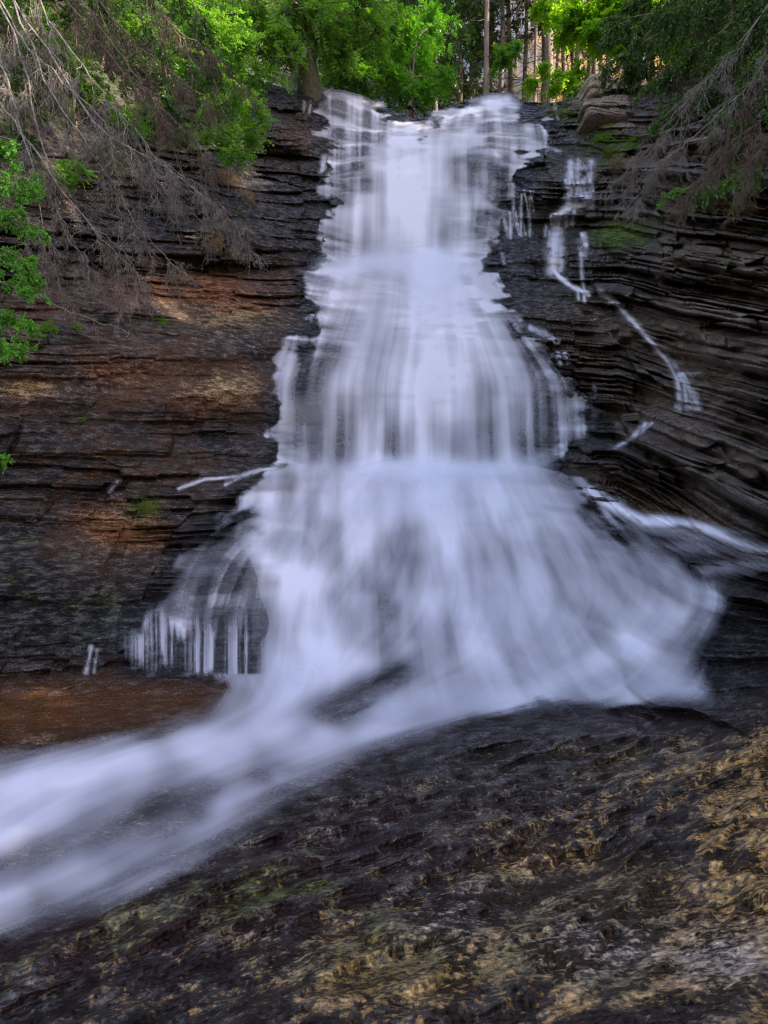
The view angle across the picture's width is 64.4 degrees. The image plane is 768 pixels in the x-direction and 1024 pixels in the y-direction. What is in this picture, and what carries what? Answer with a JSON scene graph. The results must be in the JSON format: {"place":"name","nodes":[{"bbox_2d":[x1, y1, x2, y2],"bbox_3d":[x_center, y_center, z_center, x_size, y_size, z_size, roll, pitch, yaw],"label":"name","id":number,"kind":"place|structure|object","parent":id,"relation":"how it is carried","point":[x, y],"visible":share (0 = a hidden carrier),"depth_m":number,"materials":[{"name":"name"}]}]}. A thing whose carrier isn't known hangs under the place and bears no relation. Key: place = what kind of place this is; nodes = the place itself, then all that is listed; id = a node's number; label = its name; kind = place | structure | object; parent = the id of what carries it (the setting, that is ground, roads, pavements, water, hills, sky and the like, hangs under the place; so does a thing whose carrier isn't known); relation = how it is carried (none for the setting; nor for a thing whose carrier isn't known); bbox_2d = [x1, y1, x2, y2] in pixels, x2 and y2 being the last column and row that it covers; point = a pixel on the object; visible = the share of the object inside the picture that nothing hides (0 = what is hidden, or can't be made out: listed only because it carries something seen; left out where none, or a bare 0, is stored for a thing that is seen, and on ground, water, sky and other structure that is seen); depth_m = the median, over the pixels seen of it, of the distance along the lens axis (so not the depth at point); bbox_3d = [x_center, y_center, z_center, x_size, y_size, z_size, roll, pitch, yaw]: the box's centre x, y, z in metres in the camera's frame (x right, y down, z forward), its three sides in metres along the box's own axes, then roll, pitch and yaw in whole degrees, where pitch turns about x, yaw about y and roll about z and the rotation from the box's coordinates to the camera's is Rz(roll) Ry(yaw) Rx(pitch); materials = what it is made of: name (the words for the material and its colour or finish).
{"place":"outdoors","nodes":[
{"label":"outdoors","id":0,"kind":"place"},
{"bbox_2d":[0,93,716,918],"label":"water","id":1,"kind":"structure","parent":0,"point":[446,347],"depth_m":9.24,"materials":[{"name":"white liquid"}]},
{"bbox_2d":[363,251,464,476],"bbox_3d":[1.238,-5.496,11.878,6.085,14.775,13.966,0,0,0],"label":"spray","id":2,"kind":"object","parent":1,"relation":"on","point":[431,269],"visible":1,"depth_m":14.92,"materials":[{"name":"white liquid"}]},
{"bbox_2d":[0,0,767,1023],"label":"terrain","id":3,"kind":"structure","parent":0,"point":[576,858],"depth_m":7.68,"materials":[{"name":"grey stone"}]},
{"bbox_2d":[0,136,52,473],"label":"birch","id":4,"kind":"object","parent":3,"relation":"on","point":[17,260],"visible":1,"depth_m":6.00,"materials":[{"name":"green plant"}]},
{"bbox_2d":[0,0,55,126],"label":"spruce tree","id":5,"kind":"object","parent":3,"relation":"on","point":[9,3],"visible":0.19,"depth_m":11.46,"materials":[{"name":"green plant"}]},
{"bbox_2d":[0,0,63,36],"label":"shrub","id":6,"kind":"object","parent":3,"relation":"on","point":[49,14],"visible":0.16,"depth_m":12.17,"materials":[{"name":"green plant"}]},
{"bbox_2d":[0,0,84,59],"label":"spruce tree","id":7,"kind":"object","parent":3,"relation":"on","point":[47,2],"visible":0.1,"depth_m":12.69,"materials":[{"name":"green plant"}]},
{"bbox_2d":[37,318,67,341],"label":"fern","id":8,"kind":"object","parent":3,"relation":"on","point":[50,327],"visible":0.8,"depth_m":9.90,"materials":[{"name":"green plant"}]},
{"bbox_2d":[22,27,93,80],"bbox_3d":[-6.804,-9.372,12.465,1.732,1.143,0.968,0,0,0],"label":"shrub","id":9,"kind":"object","parent":3,"relation":"on","point":[72,59],"visible":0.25,"depth_m":12.42,"materials":[{"name":"green plant"}]},
{"bbox_2d":[0,281,129,336],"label":"dead stick","id":10,"kind":"object","parent":3,"relation":"on","point":[128,332],"visible":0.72,"depth_m":6.97,"materials":[{"name":"brown wood"}]},
{"bbox_2d":[41,155,96,197],"bbox_3d":[-5.871,-6.273,11.407,0.995,0.687,0.780,0,0,32],"label":"shrub","id":11,"kind":"object","parent":3,"relation":"on","point":[69,173],"visible":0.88,"depth_m":11.40,"materials":[{"name":"green plant"}]},
{"bbox_2d":[41,0,106,130],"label":"spruce tree","id":12,"kind":"object","parent":3,"relation":"on","point":[64,14],"visible":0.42,"depth_m":12.61,"materials":[{"name":"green plant"}]},
{"bbox_2d":[70,321,84,331],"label":"fern","id":13,"kind":"object","parent":3,"relation":"on","point":[77,326],"visible":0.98,"depth_m":10.21,"materials":[{"name":"green plant"}]},
{"bbox_2d":[67,74,116,113],"bbox_3d":[-6.317,-8.850,12.961,1.161,0.812,0.979,0,0,-30],"label":"shrub","id":14,"kind":"object","parent":3,"relation":"on","point":[88,97],"visible":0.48,"depth_m":12.90,"materials":[{"name":"green plant"}]},
{"bbox_2d":[85,132,129,169],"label":"shrub","id":15,"kind":"object","parent":3,"relation":"on","point":[108,152],"visible":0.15,"depth_m":12.50,"materials":[{"name":"green plant"}]},
{"bbox_2d":[63,0,156,69],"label":"spruce tree","id":16,"kind":"object","parent":3,"relation":"on","point":[119,5],"visible":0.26,"depth_m":13.95,"materials":[{"name":"green plant"}]},
{"bbox_2d":[97,102,154,142],"bbox_3d":[-5.595,-8.367,13.189,1.261,0.926,0.744,0,0,16],"label":"shrub","id":17,"kind":"object","parent":3,"relation":"on","point":[143,126],"visible":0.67,"depth_m":13.10,"materials":[{"name":"green plant"}]},
{"bbox_2d":[96,1,159,48],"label":"shrub","id":18,"kind":"object","parent":3,"relation":"on","point":[124,24],"visible":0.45,"depth_m":14.34,"materials":[{"name":"green plant"}]},
{"bbox_2d":[0,0,267,329],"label":"dead spruce","id":19,"kind":"object","parent":3,"relation":"on","point":[116,62],"visible":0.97,"depth_m":7.76,"materials":[{"name":"brown plant"}]},
{"bbox_2d":[132,494,160,515],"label":"grass tuft","id":20,"kind":"object","parent":3,"relation":"on","point":[147,508],"visible":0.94,"depth_m":9.28,"materials":[{"name":"green plant"}]},
{"bbox_2d":[105,0,188,77],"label":"spruce tree","id":21,"kind":"object","parent":3,"relation":"on","point":[142,4],"visible":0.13,"depth_m":14.79,"materials":[{"name":"green plant"}]},
{"bbox_2d":[135,40,181,82],"bbox_3d":[-5.528,-10.811,14.878,1.524,0.991,1.003,0,0,0],"label":"shrub","id":22,"kind":"object","parent":3,"relation":"on","point":[157,65],"visible":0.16,"depth_m":14.79,"materials":[{"name":"green plant"}]},
{"bbox_2d":[132,96,187,139],"bbox_3d":[-5.216,-9.119,14.121,1.444,1.023,0.928,0,0,0],"label":"shrub","id":23,"kind":"object","parent":3,"relation":"on","point":[149,117],"visible":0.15,"depth_m":14.01,"materials":[{"name":"green plant"}]},
{"bbox_2d":[152,316,168,325],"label":"fern","id":24,"kind":"object","parent":3,"relation":"on","point":[165,322],"visible":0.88,"depth_m":11.30,"materials":[{"name":"green plant"}]},
{"bbox_2d":[151,0,205,89],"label":"spruce tree","id":25,"kind":"object","parent":3,"relation":"on","point":[171,34],"depth_m":15.89,"materials":[{"name":"green plant"}]},
{"bbox_2d":[164,121,200,150],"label":"shrub","id":26,"kind":"object","parent":3,"relation":"on","point":[187,134],"visible":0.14,"depth_m":14.35,"materials":[{"name":"green plant"}]},
{"bbox_2d":[165,0,237,37],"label":"spruce tree","id":27,"kind":"object","parent":3,"relation":"on","point":[215,5],"depth_m":20.62,"materials":[{"name":"green plant"}]},
{"bbox_2d":[144,0,280,175],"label":"birch tree","id":28,"kind":"object","parent":3,"relation":"on","point":[241,44],"visible":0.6,"depth_m":12.57,"materials":[{"name":"green plant"}]},
{"bbox_2d":[193,227,232,257],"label":"grass tuft","id":29,"kind":"object","parent":3,"relation":"on","point":[218,241],"visible":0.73,"depth_m":13.36,"materials":[{"name":"brown plant"}]},
{"bbox_2d":[213,163,247,199],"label":"grass tuft","id":30,"kind":"object","parent":3,"relation":"on","point":[230,177],"visible":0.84,"depth_m":14.66,"materials":[{"name":"brown plant"}]},
{"bbox_2d":[225,247,244,267],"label":"grass tuft","id":31,"kind":"object","parent":3,"relation":"on","point":[234,256],"visible":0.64,"depth_m":13.55,"materials":[{"name":"brown plant"}]},
{"bbox_2d":[236,181,263,209],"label":"grass tuft","id":32,"kind":"object","parent":3,"relation":"on","point":[251,197],"visible":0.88,"depth_m":14.77,"materials":[{"name":"brown plant"}]},
{"bbox_2d":[163,0,409,101],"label":"rowan tree","id":33,"kind":"object","parent":3,"relation":"on","point":[290,46],"visible":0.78,"depth_m":17.06,"materials":[{"name":"green plant"}]},
{"bbox_2d":[277,67,318,95],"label":"grass tuft","id":34,"kind":"object","parent":3,"relation":"on","point":[293,83],"visible":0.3,"depth_m":18.19,"materials":[{"name":"green plant"}]},
{"bbox_2d":[260,0,353,74],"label":"spruce tree","id":35,"kind":"object","parent":3,"relation":"on","point":[277,4],"visible":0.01,"depth_m":39.81,"materials":[{"name":"green plant"}]},
{"bbox_2d":[317,0,419,112],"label":"alder bush","id":36,"kind":"object","parent":3,"relation":"on","point":[386,75],"visible":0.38,"depth_m":21.61,"materials":[{"name":"green plant"}]},
{"bbox_2d":[320,0,418,112],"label":"spruce tree","id":37,"kind":"object","parent":3,"relation":"on","point":[388,105],"visible":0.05,"depth_m":28.51,"materials":[{"name":"green plant"}]},
{"bbox_2d":[376,0,457,119],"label":"spruce tree","id":38,"kind":"object","parent":3,"relation":"on","point":[410,114],"visible":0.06,"depth_m":32.86,"materials":[{"name":"green plant"}]},
{"bbox_2d":[383,0,463,116],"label":"hazel bush","id":39,"kind":"object","parent":3,"relation":"on","point":[425,29],"visible":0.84,"depth_m":22.73,"materials":[{"name":"bright leaf"},{"name":"spruce bark"}]},
{"bbox_2d":[396,0,465,67],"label":"spruce tree","id":40,"kind":"object","parent":3,"relation":"on","point":[404,3],"visible":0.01,"depth_m":44.76,"materials":[{"name":"green plant"}]},
{"bbox_2d":[392,0,483,115],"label":"spruce tree","id":41,"kind":"object","parent":3,"relation":"on","point":[463,4],"visible":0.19,"depth_m":26.08,"materials":[{"name":"green plant"}]},
{"bbox_2d":[421,0,505,113],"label":"spruce tree","id":42,"kind":"object","parent":3,"relation":"on","point":[461,97],"visible":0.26,"depth_m":28.93,"materials":[{"name":"green plant"}]},
{"bbox_2d":[430,0,519,109],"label":"spruce tree","id":43,"kind":"object","parent":3,"relation":"on","point":[492,10],"visible":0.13,"depth_m":32.06,"materials":[{"name":"green plant"}]},
{"bbox_2d":[462,0,505,100],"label":"spruce tree","id":44,"kind":"object","parent":3,"relation":"on","point":[485,78],"visible":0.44,"depth_m":23.96,"materials":[{"name":"brown plant"}]},
{"bbox_2d":[454,0,522,93],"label":"spruce tree","id":45,"kind":"object","parent":3,"relation":"on","point":[492,83],"visible":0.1,"depth_m":33.86,"materials":[{"name":"brown plant"}]},
{"bbox_2d":[465,0,533,99],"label":"spruce tree","id":46,"kind":"object","parent":3,"relation":"on","point":[509,34],"visible":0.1,"depth_m":35.85,"materials":[{"name":"brown plant"}]},
{"bbox_2d":[459,0,544,94],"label":"spruce tree","id":47,"kind":"object","parent":3,"relation":"on","point":[500,87],"visible":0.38,"depth_m":28.47,"materials":[{"name":"brown plant"}]},
{"bbox_2d":[489,37,523,91],"bbox_3d":[4.355,-15.704,21.516,1.336,2.233,0.996,0,0,0],"label":"young rowan","id":48,"kind":"object","parent":3,"relation":"on","point":[502,60],"visible":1,"depth_m":21.56,"materials":[{"name":"green plant"}]},
{"bbox_2d":[497,0,515,32],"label":"spruce tree","id":49,"kind":"object","parent":3,"relation":"on","point":[506,19],"visible":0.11,"depth_m":51.97,"materials":[{"name":"brown plant"}]},
{"bbox_2d":[505,2,540,67],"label":"spruce tree","id":50,"kind":"object","parent":3,"relation":"on","point":[516,63],"visible":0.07,"depth_m":41.97,"materials":[{"name":"brown plant"}]},
{"bbox_2d":[489,1,560,100],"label":"spruce tree","id":51,"kind":"object","parent":3,"relation":"on","point":[526,28],"visible":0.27,"depth_m":31.00,"materials":[{"name":"brown plant"}]},
{"bbox_2d":[464,0,589,103],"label":"birch tree","id":52,"kind":"object","parent":3,"relation":"on","point":[548,47],"visible":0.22,"depth_m":28.08,"materials":[{"name":"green plant"}]},
{"bbox_2d":[513,1,555,79],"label":"spruce tree","id":53,"kind":"object","parent":3,"relation":"on","point":[538,43],"visible":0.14,"depth_m":38.89,"materials":[{"name":"brown plant"}]},
{"bbox_2d":[510,0,559,103],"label":"spruce tree","id":54,"kind":"object","parent":3,"relation":"on","point":[542,85],"visible":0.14,"depth_m":33.97,"materials":[{"name":"brown plant"}]},
{"bbox_2d":[508,0,564,102],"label":"spruce tree","id":55,"kind":"object","parent":3,"relation":"on","point":[535,48],"visible":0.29,"depth_m":25.51,"materials":[{"name":"brown plant"}]},
{"bbox_2d":[522,59,569,98],"bbox_3d":[5.661,-15.269,21.517,1.748,1.407,0.761,0,0,-7],"label":"young birch","id":56,"kind":"object","parent":3,"relation":"on","point":[543,70],"visible":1,"depth_m":21.48,"materials":[{"name":"green plant"}]},
{"bbox_2d":[516,57,592,101],"bbox_3d":[6.459,-16.348,23.195,2.862,1.749,1.255,0,0,8],"label":"willow bush","id":57,"kind":"object","parent":3,"relation":"on","point":[576,74],"visible":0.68,"depth_m":23.05,"materials":[{"name":"green plant"}]},
{"bbox_2d":[529,11,581,94],"bbox_3d":[10.372,-32.136,35.694,5.468,16.634,5.523,0,0,19],"label":"spruce tree","id":58,"kind":"object","parent":3,"relation":"on","point":[557,63],"visible":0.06,"depth_m":35.98,"materials":[{"name":"brown plant"}]},
{"bbox_2d":[545,101,568,121],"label":"grass tuft","id":59,"kind":"object","parent":3,"relation":"on","point":[557,110],"visible":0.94,"depth_m":18.32,"materials":[{"name":"plant"}]},
{"bbox_2d":[527,0,594,100],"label":"spruce tree","id":60,"kind":"object","parent":3,"relation":"on","point":[564,65],"visible":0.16,"depth_m":29.89,"materials":[{"name":"brown plant"}]},
{"bbox_2d":[516,0,611,84],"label":"spruce tree","id":61,"kind":"object","parent":3,"relation":"on","point":[578,57],"visible":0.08,"depth_m":28.92,"materials":[{"name":"green plant"}]},
{"bbox_2d":[539,48,604,97],"bbox_3d":[9.966,-30.088,32.811,4.832,16.634,4.784,0,0,-9],"label":"spruce tree","id":62,"kind":"object","parent":3,"relation":"on","point":[572,56],"visible":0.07,"depth_m":32.95,"materials":[{"name":"brown plant"}]},
{"bbox_2d":[567,1,591,78],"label":"spruce tree","id":63,"kind":"object","parent":3,"relation":"on","point":[589,70],"visible":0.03,"depth_m":35.82,"materials":[{"name":"brown plant"}]},
{"bbox_2d":[561,0,621,100],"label":"spruce tree","id":64,"kind":"object","parent":3,"relation":"on","point":[594,69],"visible":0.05,"depth_m":32.97,"materials":[{"name":"brown plant"}]},
{"bbox_2d":[526,0,657,70],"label":"maple tree","id":65,"kind":"object","parent":3,"relation":"on","point":[574,22],"visible":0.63,"depth_m":22.89,"materials":[{"name":"green plant"}]},
{"bbox_2d":[563,73,626,99],"bbox_3d":[7.142,-14.278,20.544,2.216,1.092,1.016,0,0,13],"label":"blueberry bush","id":66,"kind":"object","parent":3,"relation":"on","point":[575,89],"visible":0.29,"depth_m":20.45,"materials":[{"name":"green plant"}]},
{"bbox_2d":[574,107,628,133],"bbox_3d":[6.530,-11.069,17.654,1.967,0.319,1.454,0,-5,-6],"label":"boulder","id":67,"kind":"object","parent":3,"relation":"on","point":[593,119],"visible":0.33,"depth_m":17.07,"materials":[{"name":"stone"}]},
{"bbox_2d":[589,130,613,145],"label":"fern","id":68,"kind":"object","parent":3,"relation":"on","point":[597,137],"visible":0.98,"depth_m":16.95,"materials":[{"name":"green plant"}]},
{"bbox_2d":[577,94,629,120],"bbox_3d":[6.700,-11.908,18.409,1.742,0.336,1.488,0,-4,5],"label":"boulder","id":69,"kind":"object","parent":3,"relation":"on","point":[608,102],"visible":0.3,"depth_m":17.76,"materials":[{"name":"grey stone"}]},
{"bbox_2d":[575,74,626,100],"bbox_3d":[6.779,-12.623,18.796,1.701,0.760,1.639,0,-3,-8],"label":"boulder","id":70,"kind":"object","parent":69,"relation":"on","point":[591,86],"visible":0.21,"depth_m":18.06,"materials":[{"name":"grey stone"}]},
{"bbox_2d":[571,3,638,79],"bbox_3d":[10.489,-28.626,29.292,6.646,19.613,6.672,0,0,-31],"label":"spruce tree","id":71,"kind":"object","parent":3,"relation":"on","point":[606,60],"visible":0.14,"depth_m":29.44,"materials":[{"name":"green plant"}]},
{"bbox_2d":[599,138,625,161],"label":"grass tuft","id":72,"kind":"object","parent":3,"relation":"on","point":[609,152],"visible":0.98,"depth_m":16.55,"materials":[{"name":"green plant"}]},
{"bbox_2d":[599,152,631,176],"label":"grass tuft","id":73,"kind":"object","parent":3,"relation":"on","point":[617,160],"visible":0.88,"depth_m":16.00,"materials":[{"name":"plant"}]},
{"bbox_2d":[621,413,641,421],"bbox_3d":[4.814,-1.788,11.548,0.468,0.161,0.494,0,5,-15],"label":"boulder","id":74,"kind":"object","parent":3,"relation":"on","point":[631,417],"visible":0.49,"depth_m":11.41,"materials":[{"name":"grey stone"}]},
{"bbox_2d":[618,135,646,151],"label":"fern","id":75,"kind":"object","parent":3,"relation":"on","point":[631,144],"visible":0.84,"depth_m":16.29,"materials":[{"name":"green plant"}]},
{"bbox_2d":[588,0,767,236],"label":"drooping spruce","id":76,"kind":"object","parent":3,"relation":"on","point":[747,92],"visible":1,"depth_m":9.63,"materials":[{"name":"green plant"}]},
{"bbox_2d":[655,254,716,280],"bbox_3d":[6.032,-4.903,12.236,1.024,0.308,1.058,0,8,14],"label":"boulder","id":77,"kind":"object","parent":3,"relation":"on","point":[678,263],"visible":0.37,"depth_m":11.85,"materials":[{"name":"grey stone"}]},
{"bbox_2d":[631,0,763,74],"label":"aspen tree","id":78,"kind":"object","parent":3,"relation":"on","point":[744,61],"visible":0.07,"depth_m":21.34,"materials":[{"name":"green plant"}]},
{"bbox_2d":[642,0,767,80],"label":"spruce tree","id":79,"kind":"object","parent":3,"relation":"on","point":[745,53],"visible":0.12,"depth_m":15.96,"materials":[{"name":"green plant"}]},
{"bbox_2d":[666,3,767,72],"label":"spruce tree","id":80,"kind":"object","parent":3,"relation":"on","point":[677,56],"visible":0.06,"depth_m":18.62,"materials":[{"name":"green plant"}]},
{"bbox_2d":[698,0,756,69],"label":"spruce tree","id":81,"kind":"object","parent":3,"relation":"on","point":[735,12],"visible":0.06,"depth_m":16.76,"materials":[{"name":"green plant"}]},
{"bbox_2d":[690,0,766,61],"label":"spruce tree","id":82,"kind":"object","parent":3,"relation":"on","point":[736,3],"visible":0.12,"depth_m":14.49,"materials":[{"name":"green plant"}]},
{"bbox_2d":[746,224,767,234],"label":"fern","id":83,"kind":"object","parent":3,"relation":"on","point":[752,227],"visible":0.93,"depth_m":11.45,"materials":[{"name":"green plant"}]},
{"bbox_2d":[178,161,767,551],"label":"rivulet water","id":84,"kind":"structure","parent":0,"point":[554,260],"depth_m":13.74,"materials":[{"name":"white liquid"}]}
]}

